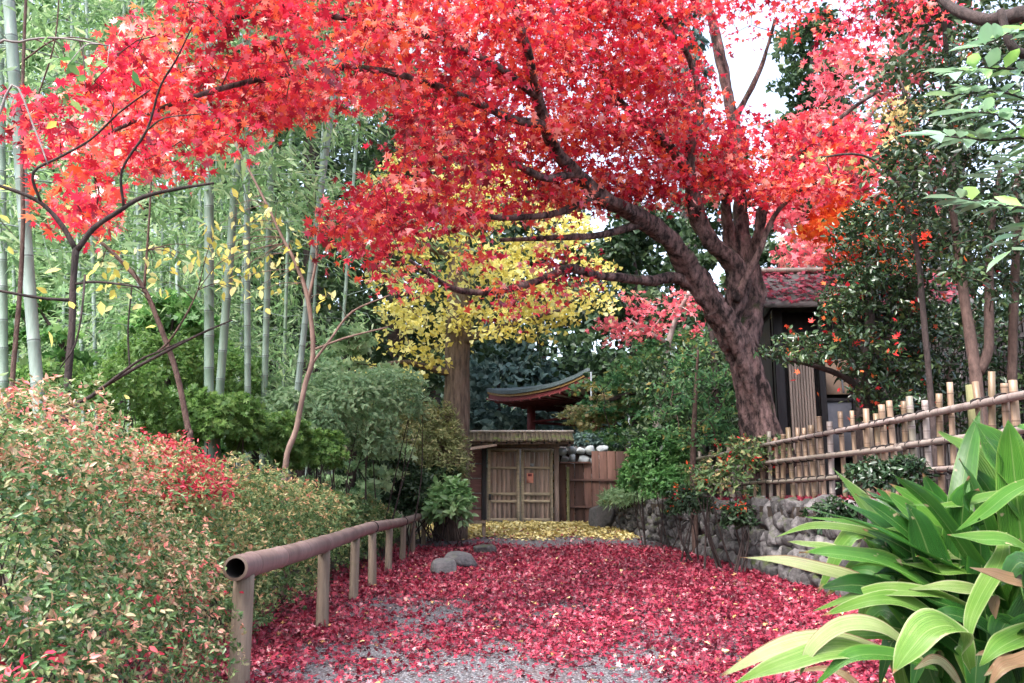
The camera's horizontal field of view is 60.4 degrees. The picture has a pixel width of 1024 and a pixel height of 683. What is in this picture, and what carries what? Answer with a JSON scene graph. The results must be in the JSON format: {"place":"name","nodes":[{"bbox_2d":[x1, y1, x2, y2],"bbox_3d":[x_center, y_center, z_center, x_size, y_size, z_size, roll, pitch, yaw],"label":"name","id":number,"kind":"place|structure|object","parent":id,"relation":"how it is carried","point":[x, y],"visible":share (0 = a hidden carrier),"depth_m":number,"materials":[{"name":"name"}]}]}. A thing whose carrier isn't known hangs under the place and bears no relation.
{"place":"outdoors","nodes":[
{"label":"outdoors","id":0,"kind":"place"},
{"bbox_2d":[0,305,758,682],"bbox_3d":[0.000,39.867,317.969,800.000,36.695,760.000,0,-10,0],"label":"ground","id":1,"kind":"structure","parent":0,"point":[26,599],"depth_m":10.04,"materials":[{"name":"plant"}]},
{"bbox_2d":[0,0,106,600],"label":"slim tree","id":2,"kind":"object","parent":1,"relation":"on","point":[18,304],"visible":0.68,"depth_m":8.30,"materials":[{"name":"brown plant"}]},
{"bbox_2d":[8,292,104,526],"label":"young maple","id":3,"kind":"object","parent":1,"relation":"on","point":[59,336],"visible":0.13,"depth_m":15.06,"materials":[{"name":"green plant"}]},
{"bbox_2d":[5,0,112,427],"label":"grove tree","id":4,"kind":"object","parent":1,"relation":"on","point":[37,58],"visible":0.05,"depth_m":31.48,"materials":[{"name":"green plant"}]},
{"bbox_2d":[0,35,141,164],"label":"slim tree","id":5,"kind":"object","parent":1,"relation":"on","point":[71,59],"visible":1,"depth_m":5.62,"materials":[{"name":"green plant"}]},
{"bbox_2d":[8,0,140,355],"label":"bamboo","id":6,"kind":"object","parent":1,"relation":"on","point":[67,227],"visible":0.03,"depth_m":26.37,"materials":[{"name":"green plant"}]},
{"bbox_2d":[4,4,148,413],"bbox_3d":[-12.899,-5.285,22.309,7.596,18.626,6.321,0,-10,0],"label":"bamboo","id":7,"kind":"object","parent":1,"relation":"on","point":[13,277],"visible":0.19,"depth_m":21.88,"materials":[{"name":"green plant"}]},
{"bbox_2d":[5,0,161,460],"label":"grove tree","id":8,"kind":"object","parent":1,"relation":"on","point":[40,191],"visible":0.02,"depth_m":35.39,"materials":[{"name":"green plant"}]},
{"bbox_2d":[0,0,213,682],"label":"slim tree","id":9,"kind":"object","parent":1,"relation":"on","point":[71,301],"visible":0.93,"depth_m":5.55,"materials":[{"name":"brown plant"}]},
{"bbox_2d":[0,0,220,560],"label":"bamboo","id":10,"kind":"object","parent":1,"relation":"on","point":[4,269],"visible":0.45,"depth_m":12.62,"materials":[{"name":"green plant"}]},
{"bbox_2d":[4,0,219,423],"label":"bamboo","id":11,"kind":"object","parent":1,"relation":"on","point":[78,239],"visible":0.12,"depth_m":20.48,"materials":[{"name":"green plant"}]},
{"bbox_2d":[8,0,227,438],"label":"bamboo","id":12,"kind":"object","parent":1,"relation":"on","point":[124,5],"visible":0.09,"depth_m":24.21,"materials":[{"name":"green plant"}]},
{"bbox_2d":[5,0,235,504],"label":"bamboo","id":13,"kind":"object","parent":1,"relation":"on","point":[62,317],"visible":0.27,"depth_m":19.67,"materials":[{"name":"green plant"}]},
{"bbox_2d":[0,372,248,682],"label":"azalea hedge","id":14,"kind":"object","parent":1,"relation":"on","point":[73,615],"visible":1,"depth_m":3.78,"materials":[{"name":"green plant"}]},
{"bbox_2d":[0,0,261,600],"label":"bamboo","id":15,"kind":"object","parent":1,"relation":"on","point":[9,22],"visible":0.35,"depth_m":9.44,"materials":[{"name":"green plant"}]},
{"bbox_2d":[5,0,256,439],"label":"bamboo","id":16,"kind":"object","parent":1,"relation":"on","point":[141,253],"visible":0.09,"depth_m":21.11,"materials":[{"name":"green plant"}]},
{"bbox_2d":[26,0,237,431],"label":"bamboo","id":17,"kind":"object","parent":1,"relation":"on","point":[29,101],"visible":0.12,"depth_m":23.91,"materials":[{"name":"green plant"}]},
{"bbox_2d":[7,0,266,459],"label":"grove tree","id":18,"kind":"object","parent":1,"relation":"on","point":[88,256],"visible":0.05,"depth_m":31.07,"materials":[{"name":"green plant"}]},
{"bbox_2d":[15,326,271,575],"bbox_3d":[-5.751,1.576,14.030,2.668,4.038,5.637,0,-10,0],"label":"rounded shrub","id":19,"kind":"object","parent":1,"relation":"on","point":[144,379],"visible":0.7,"depth_m":12.64,"materials":[{"name":"green plant"}]},
{"bbox_2d":[8,0,280,350],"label":"bamboo","id":20,"kind":"object","parent":1,"relation":"on","point":[236,309],"visible":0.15,"depth_m":19.62,"materials":[{"name":"green plant"}]},
{"bbox_2d":[60,287,231,578],"bbox_3d":[-2.983,0.976,7.093,1.295,2.965,0.135,0,-10,0],"label":"slim tree","id":21,"kind":"object","parent":1,"relation":"on","point":[122,374],"visible":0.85,"depth_m":7.27,"materials":[{"name":"brown plant"}]},
{"bbox_2d":[49,16,260,438],"bbox_3d":[-9.883,-5.119,23.269,5.837,19.389,7.738,-8,-13,37],"label":"bamboo","id":22,"kind":"object","parent":1,"relation":"on","point":[168,286],"visible":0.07,"depth_m":23.13,"materials":[{"name":"green plant"}]},
{"bbox_2d":[77,171,242,617],"bbox_3d":[-3.446,0.395,8.318,1.855,4.570,1.229,0,-10,0],"label":"slim tree","id":23,"kind":"object","parent":1,"relation":"on","point":[166,341],"visible":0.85,"depth_m":8.54,"materials":[{"name":"brown plant"}]},
{"bbox_2d":[19,0,311,464],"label":"bamboo","id":24,"kind":"object","parent":1,"relation":"on","point":[177,277],"visible":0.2,"depth_m":18.45,"materials":[{"name":"green plant"}]},
{"bbox_2d":[66,0,269,445],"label":"bamboo","id":25,"kind":"object","parent":1,"relation":"on","point":[160,282],"visible":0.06,"depth_m":22.28,"materials":[{"name":"green plant"}]},
{"bbox_2d":[100,287,243,528],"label":"young maple","id":26,"kind":"object","parent":1,"relation":"on","point":[175,305],"visible":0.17,"depth_m":18.06,"materials":[{"name":"green plant"}]},
{"bbox_2d":[63,5,285,388],"bbox_3d":[-10.130,-5.692,25.425,7.240,20.953,5.736,7,-12,-33],"label":"bamboo","id":27,"kind":"object","parent":1,"relation":"on","point":[273,281],"visible":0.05,"depth_m":25.00,"materials":[{"name":"green plant"}]},
{"bbox_2d":[0,418,350,651],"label":"azalea hedge","id":28,"kind":"object","parent":1,"relation":"on","point":[264,497],"visible":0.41,"depth_m":7.88,"materials":[{"name":"green plant"}]},
{"bbox_2d":[46,0,313,391],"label":"bamboo","id":29,"kind":"object","parent":1,"relation":"on","point":[199,214],"visible":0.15,"depth_m":20.67,"materials":[{"name":"green plant"}]},
{"bbox_2d":[102,3,303,471],"bbox_3d":[-12.679,-6.221,37.614,9.922,25.586,10.037,0,-10,0],"label":"grove tree","id":30,"kind":"object","parent":1,"relation":"on","point":[290,238],"visible":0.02,"depth_m":36.98,"materials":[{"name":"green plant"}]},
{"bbox_2d":[118,32,316,499],"bbox_3d":[-8.693,-6.324,26.753,6.188,22.840,7.149,8,-13,-38],"label":"bamboo","id":31,"kind":"object","parent":1,"relation":"on","point":[293,290],"visible":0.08,"depth_m":26.15,"materials":[{"name":"green plant"}]},
{"bbox_2d":[31,0,408,523],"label":"bamboo","id":32,"kind":"object","parent":1,"relation":"on","point":[209,193],"visible":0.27,"depth_m":13.39,"materials":[{"name":"green plant"}]},
{"bbox_2d":[58,0,402,473],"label":"bamboo","id":33,"kind":"object","parent":1,"relation":"on","point":[224,331],"visible":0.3,"depth_m":13.89,"materials":[{"name":"green plant"}]},
{"bbox_2d":[134,382,350,565],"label":"rounded shrub","id":34,"kind":"object","parent":1,"relation":"on","point":[248,425],"visible":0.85,"depth_m":13.22,"materials":[{"name":"green plant"}]},
{"bbox_2d":[100,0,387,526],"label":"bamboo","id":35,"kind":"object","parent":1,"relation":"on","point":[247,344],"visible":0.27,"depth_m":15.36,"materials":[{"name":"green plant"}]},
{"bbox_2d":[166,15,358,529],"bbox_3d":[-6.966,-5.218,23.054,6.463,20.295,5.954,-9,-14,41],"label":"bamboo","id":36,"kind":"object","parent":1,"relation":"on","point":[241,331],"visible":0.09,"depth_m":22.41,"materials":[{"name":"green plant"}]},
{"bbox_2d":[197,33,343,477],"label":"grove tree","id":37,"kind":"object","parent":1,"relation":"on","point":[288,339],"visible":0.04,"depth_m":40.17,"materials":[{"name":"green plant"}]},
{"bbox_2d":[126,0,422,479],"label":"bamboo","id":38,"kind":"object","parent":1,"relation":"on","point":[266,277],"visible":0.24,"depth_m":16.60,"materials":[{"name":"green plant"}]},
{"bbox_2d":[187,3,375,478],"bbox_3d":[-5.374,-4.630,20.599,6.623,18.873,6.325,-4,-11,23],"label":"bamboo","id":39,"kind":"object","parent":1,"relation":"on","point":[285,302],"visible":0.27,"depth_m":20.19,"materials":[{"name":"green plant"}]},
{"bbox_2d":[196,144,389,597],"bbox_3d":[-2.746,0.266,11.056,2.371,5.889,1.324,0,-10,0],"label":"slim tree","id":40,"kind":"object","parent":1,"relation":"on","point":[308,297],"visible":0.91,"depth_m":11.18,"materials":[{"name":"brown plant"}]},
{"bbox_2d":[214,11,376,475],"bbox_3d":[-5.832,-5.468,27.140,6.457,22.123,5.826,-6,-12,30],"label":"bamboo","id":41,"kind":"object","parent":1,"relation":"on","point":[315,287],"visible":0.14,"depth_m":26.25,"materials":[{"name":"green plant"}]},
{"bbox_2d":[214,0,398,482],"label":"evergreen tree","id":42,"kind":"object","parent":1,"relation":"on","point":[340,164],"visible":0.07,"depth_m":34.73,"materials":[{"name":"green plant"}]},
{"bbox_2d":[248,486,399,573],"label":"azalea hedge","id":43,"kind":"object","parent":1,"relation":"on","point":[358,511],"visible":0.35,"depth_m":15.10,"materials":[{"name":"green plant"}]},
{"bbox_2d":[188,0,478,479],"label":"bamboo","id":44,"kind":"object","parent":1,"relation":"on","point":[304,323],"visible":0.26,"depth_m":16.74,"materials":[{"name":"green plant"}]},
{"bbox_2d":[254,362,439,560],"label":"rounded shrub","id":45,"kind":"object","parent":1,"relation":"on","point":[328,406],"visible":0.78,"depth_m":16.58,"materials":[{"name":"green plant"}]},
{"bbox_2d":[277,320,417,518],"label":"young maple","id":46,"kind":"object","parent":1,"relation":"on","point":[350,347],"visible":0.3,"depth_m":19.83,"materials":[{"name":"green plant"}]},
{"bbox_2d":[240,1,460,486],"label":"bamboo","id":47,"kind":"object","parent":1,"relation":"on","point":[347,265],"visible":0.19,"depth_m":21.99,"materials":[{"name":"green plant"}]},
{"bbox_2d":[290,42,488,438],"bbox_3d":[-4.026,-2.286,29.709,6.941,16.747,6.959,0,-10,0],"label":"evergreen tree","id":48,"kind":"object","parent":1,"relation":"on","point":[434,381],"visible":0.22,"depth_m":28.99,"materials":[{"name":"green plant"}]},
{"bbox_2d":[333,453,460,545],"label":"dark shrub","id":49,"kind":"object","parent":1,"relation":"on","point":[408,499],"visible":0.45,"depth_m":21.62,"materials":[{"name":"green plant"}]},
{"bbox_2d":[345,397,474,543],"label":"rounded shrub","id":50,"kind":"object","parent":1,"relation":"on","point":[440,432],"visible":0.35,"depth_m":22.72,"materials":[{"name":"green plant"}]},
{"bbox_2d":[351,108,529,460],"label":"evergreen tree","id":51,"kind":"object","parent":1,"relation":"on","point":[486,350],"visible":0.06,"depth_m":43.52,"materials":[{"name":"green plant"}]},
{"bbox_2d":[430,558,456,575],"bbox_3d":[-1.103,3.667,14.207,0.436,0.336,0.441,0,-10,0],"label":"rock","id":52,"kind":"object","parent":1,"relation":"on","point":[445,565],"visible":0.71,"depth_m":14.05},
{"bbox_2d":[421,473,479,547],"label":"leafy bush","id":53,"kind":"object","parent":1,"relation":"on","point":[452,498],"visible":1,"depth_m":20.98,"materials":[{"name":"green plant"}]},
{"bbox_2d":[0,0,963,479],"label":"maple tree","id":54,"kind":"object","parent":1,"relation":"on","point":[544,32],"visible":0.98,"depth_m":11.87,"materials":[{"name":"red plant"}]},
{"bbox_2d":[343,2,624,540],"bbox_3d":[-0.951,-3.793,24.653,8.100,18.463,5.327,0,-10,0],"label":"ginkgo tree","id":55,"kind":"object","parent":1,"relation":"on","point":[460,335],"visible":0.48,"depth_m":23.84,"materials":[{"name":"yellow plant"}]},
{"bbox_2d":[473,544,496,552],"bbox_3d":[-0.588,4.638,19.459,0.394,0.297,0.520,-9,-14,41],"label":"rock","id":56,"kind":"object","parent":1,"relation":"on","point":[482,548],"visible":0.59,"depth_m":19.34,"materials":[{"name":"grey stone"}]},
{"bbox_2d":[440,317,569,467],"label":"broadleaf tree","id":57,"kind":"object","parent":1,"relation":"on","point":[484,374],"visible":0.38,"depth_m":48.27,"materials":[{"name":"green plant"}]},
{"bbox_2d":[7,144,1023,450],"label":"woods","id":58,"kind":"object","parent":1,"relation":"on","point":[1021,300],"depth_m":69.63,"materials":[{"name":"green plant"}]},
{"bbox_2d":[470,179,626,426],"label":"evergreen tree","id":59,"kind":"object","parent":1,"relation":"on","point":[570,359],"visible":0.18,"depth_m":50.70,"materials":[{"name":"green plant"}]},
{"bbox_2d":[501,358,621,433],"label":"broadleaf tree","id":60,"kind":"object","parent":1,"relation":"on","point":[559,421],"visible":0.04,"depth_m":54.03,"materials":[{"name":"green plant"}]},
{"bbox_2d":[553,445,607,521],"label":"rubble wall","id":61,"kind":"structure","parent":1,"relation":"on","point":[573,454],"depth_m":30.21,"materials":[{"name":"stone"}]},
{"bbox_2d":[566,430,622,450],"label":"clipped shrub","id":62,"kind":"object","parent":1,"relation":"on","point":[579,440],"visible":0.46,"depth_m":30.67,"materials":[{"name":"green plant"}]},
{"bbox_2d":[559,451,630,522],"bbox_3d":[3.001,4.940,29.621,2.841,2.497,0.264,0,-10,0],"label":"board fence","id":63,"kind":"object","parent":1,"relation":"on","point":[605,464],"visible":0.7,"depth_m":29.73,"materials":[{"name":"brown wood"}]},
{"bbox_2d":[551,393,638,481],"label":"green maple","id":64,"kind":"object","parent":1,"relation":"on","point":[581,409],"visible":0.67,"depth_m":26.72,"materials":[{"name":"green plant"}]},
{"bbox_2d":[486,368,708,494],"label":"temple pavilion","id":65,"kind":"structure","parent":1,"relation":"on","point":[549,397],"depth_m":43.75,"materials":[{"name":"brown wood"}]},
{"bbox_2d":[588,504,614,527],"bbox_3d":[2.718,5.334,26.726,0.724,0.859,0.617,2,-10,-13],"label":"rock","id":66,"kind":"object","parent":1,"relation":"on","point":[599,516],"visible":0.74,"depth_m":26.48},
{"bbox_2d":[570,202,687,489],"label":"evergreen tree","id":67,"kind":"object","parent":1,"relation":"on","point":[632,246],"visible":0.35,"depth_m":36.23,"materials":[{"name":"green plant"}]},
{"bbox_2d":[565,326,729,496],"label":"green maple","id":68,"kind":"object","parent":1,"relation":"on","point":[647,350],"visible":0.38,"depth_m":26.40,"materials":[{"name":"green plant"}]},
{"bbox_2d":[584,282,725,497],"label":"maple tree","id":69,"kind":"object","parent":1,"relation":"on","point":[677,311],"visible":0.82,"depth_m":25.97,"materials":[{"name":"pink plant"}]},
{"bbox_2d":[604,203,705,496],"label":"evergreen tree","id":70,"kind":"object","parent":1,"relation":"on","point":[653,261],"visible":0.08,"depth_m":40.61,"materials":[{"name":"green plant"}]},
{"bbox_2d":[614,323,738,497],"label":"evergreen tree","id":71,"kind":"object","parent":1,"relation":"on","point":[654,369],"visible":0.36,"depth_m":21.74,"materials":[{"name":"green plant"}]},
{"bbox_2d":[655,0,715,451],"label":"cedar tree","id":72,"kind":"object","parent":1,"relation":"on","point":[702,46],"visible":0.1,"depth_m":49.41,"materials":[{"name":"green plant"}]},
{"bbox_2d":[642,337,739,554],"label":"leafy tree","id":73,"kind":"object","parent":1,"relation":"on","point":[695,425],"visible":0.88,"depth_m":19.51,"materials":[{"name":"green plant"}]},
{"bbox_2d":[663,482,761,571],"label":"shrub","id":74,"kind":"object","parent":1,"relation":"on","point":[740,513],"visible":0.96,"depth_m":16.42,"materials":[{"name":"green plant"}]},
{"bbox_2d":[672,141,778,496],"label":"evergreen tree","id":75,"kind":"object","parent":1,"relation":"on","point":[707,260],"visible":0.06,"depth_m":34.77,"materials":[{"name":"green plant"}]},
{"bbox_2d":[672,433,793,569],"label":"shrub","id":76,"kind":"object","parent":1,"relation":"on","point":[708,477],"visible":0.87,"depth_m":15.13,"materials":[{"name":"green plant"}]},
{"bbox_2d":[719,229,829,496],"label":"evergreen tree","id":77,"kind":"object","parent":1,"relation":"on","point":[765,257],"visible":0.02,"depth_m":32.69,"materials":[{"name":"green plant"}]},
{"bbox_2d":[612,494,974,596],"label":"stone wall","id":78,"kind":"structure","parent":1,"relation":"on","point":[777,516],"depth_m":14.52,"materials":[{"name":"stone"}]},
{"bbox_2d":[595,484,658,530],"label":"shrub","id":79,"kind":"object","parent":78,"relation":"on","point":[615,495],"visible":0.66,"depth_m":25.15,"materials":[{"name":"green plant"}]},
{"bbox_2d":[614,425,707,548],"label":"shrub","id":80,"kind":"object","parent":78,"relation":"on","point":[661,477],"visible":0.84,"depth_m":20.85,"materials":[{"name":"green plant"}]},
{"bbox_2d":[798,452,940,592],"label":"shrub","id":81,"kind":"object","parent":78,"relation":"on","point":[879,474],"visible":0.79,"depth_m":9.35,"materials":[{"name":"green plant"}]},
{"bbox_2d":[757,2,869,266],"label":"cedar tree","id":82,"kind":"object","parent":1,"relation":"on","point":[789,49],"visible":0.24,"depth_m":46.56,"materials":[{"name":"green plant"}]},
{"bbox_2d":[663,371,1023,499],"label":"bamboo fence","id":83,"kind":"object","parent":1,"relation":"on","point":[973,405],"visible":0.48,"depth_m":10.88,"materials":[{"name":"wood"}]},
{"bbox_2d":[753,195,960,492],"bbox_3d":[5.010,-0.024,12.796,3.360,4.864,2.479,0,-10,0],"label":"camellia tree","id":84,"kind":"object","parent":1,"relation":"on","point":[893,291],"visible":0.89,"depth_m":12.40,"materials":[{"name":"green plant"}]},
{"bbox_2d":[789,185,931,490],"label":"maple tree","id":85,"kind":"object","parent":1,"relation":"on","point":[813,228],"visible":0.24,"depth_m":17.53,"materials":[{"name":"orange plant"}]},
{"bbox_2d":[747,0,984,267],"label":"maple tree","id":86,"kind":"object","parent":1,"relation":"on","point":[809,258],"visible":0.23,"depth_m":24.42,"materials":[{"name":"red plant"}]},
{"bbox_2d":[759,266,975,496],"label":"garden shed","id":87,"kind":"structure","parent":1,"relation":"on","point":[800,402],"depth_m":18.23,"materials":[{"name":"brown wood"}]},
{"bbox_2d":[762,269,973,303],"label":"roof leaves","id":88,"kind":"object","parent":87,"relation":"on","point":[771,292],"visible":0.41,"depth_m":18.58,"materials":[{"name":"red plant"}]},
{"bbox_2d":[799,80,943,484],"bbox_3d":[4.802,-0.777,11.161,2.263,5.766,1.191,6,-12,-31],"label":"maple tree","id":89,"kind":"object","parent":1,"relation":"on","point":[926,349],"visible":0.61,"depth_m":11.33,"materials":[{"name":"brown plant"}]},
{"bbox_2d":[719,411,1023,682],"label":"strap leaf plant","id":90,"kind":"object","parent":1,"relation":"on","point":[930,579],"visible":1,"depth_m":2.77,"materials":[{"name":"green plant"}]},
{"bbox_2d":[877,189,977,334],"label":"evergreen tree","id":91,"kind":"object","parent":1,"relation":"on","point":[935,256],"depth_m":26.02,"materials":[{"name":"green plant"}]},
{"bbox_2d":[845,0,1023,335],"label":"evergreen tree","id":92,"kind":"object","parent":1,"relation":"on","point":[945,28],"visible":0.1,"depth_m":20.90,"materials":[{"name":"green plant"}]},
{"bbox_2d":[847,0,1023,425],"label":"evergreen tree","id":93,"kind":"object","parent":1,"relation":"on","point":[959,243],"visible":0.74,"depth_m":11.03,"materials":[{"name":"green plant"}]},
{"bbox_2d":[874,316,1023,494],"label":"slat fence","id":94,"kind":"object","parent":1,"relation":"on","point":[919,436],"visible":0.09,"depth_m":15.80,"materials":[{"name":"brown wood"}]},
{"bbox_2d":[877,292,1023,494],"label":"evergreen tree","id":95,"kind":"object","parent":1,"relation":"on","point":[950,372],"visible":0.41,"depth_m":13.55,"materials":[{"name":"green plant"}]},
{"bbox_2d":[896,0,1023,271],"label":"broadleaf tree","id":96,"kind":"object","parent":1,"relation":"on","point":[997,24],"visible":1,"depth_m":4.41,"materials":[{"name":"green plant"}]},
{"bbox_2d":[5,0,1023,360],"label":"sky","id":97,"kind":"structure","parent":0,"point":[744,67],"materials":[{"name":"white"}]},
{"bbox_2d":[469,430,573,521],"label":"wooden gate","id":98,"kind":"structure","parent":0,"point":[499,445],"depth_m":29.58,"materials":[{"name":"brown wood"}]},
{"bbox_2d":[487,449,519,521],"bbox_3d":[-0.286,4.849,29.579,1.076,2.441,0.095,0,-10,0],"label":"door","id":99,"kind":"structure","parent":98,"relation":"in","point":[499,467],"depth_m":29.58,"materials":[{"name":"wood"}]},
{"bbox_2d":[521,449,552,521],"bbox_3d":[0.840,4.849,29.579,1.076,2.441,0.095,0,-10,0],"label":"door","id":100,"kind":"structure","parent":98,"relation":"in","point":[537,490],"depth_m":29.57,"materials":[{"name":"wood"}]},
{"bbox_2d":[253,524,891,682],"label":"gravel path","id":101,"kind":"structure","parent":0,"point":[405,676],"depth_m":6.78,"materials":[{"name":"gravel"}]},
{"bbox_2d":[223,512,425,682],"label":"bamboo railing","id":102,"kind":"object","parent":101,"relation":"on","point":[242,571],"visible":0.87,"depth_m":7.60,"materials":[{"name":"wood"}]},
{"bbox_2d":[444,551,477,566],"bbox_3d":[-0.870,3.863,15.443,0.463,0.359,0.680,-5,-11,25],"label":"rock","id":103,"kind":"object","parent":101,"relation":"on","point":[463,559],"visible":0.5,"depth_m":15.28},
{"bbox_2d":[468,520,485,536],"bbox_3d":[-1.397,5.142,24.070,1.370,0.491,0.340,0,-10,0],"label":"bench","id":104,"kind":"object","parent":101,"relation":"on","point":[483,522],"visible":0.38,"depth_m":23.94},
{"bbox_2d":[63,492,900,682],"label":"fallen leaves","id":105,"kind":"object","parent":101,"relation":"on","point":[546,568],"visible":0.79,"depth_m":9.00,"materials":[{"name":"red plant"}]},
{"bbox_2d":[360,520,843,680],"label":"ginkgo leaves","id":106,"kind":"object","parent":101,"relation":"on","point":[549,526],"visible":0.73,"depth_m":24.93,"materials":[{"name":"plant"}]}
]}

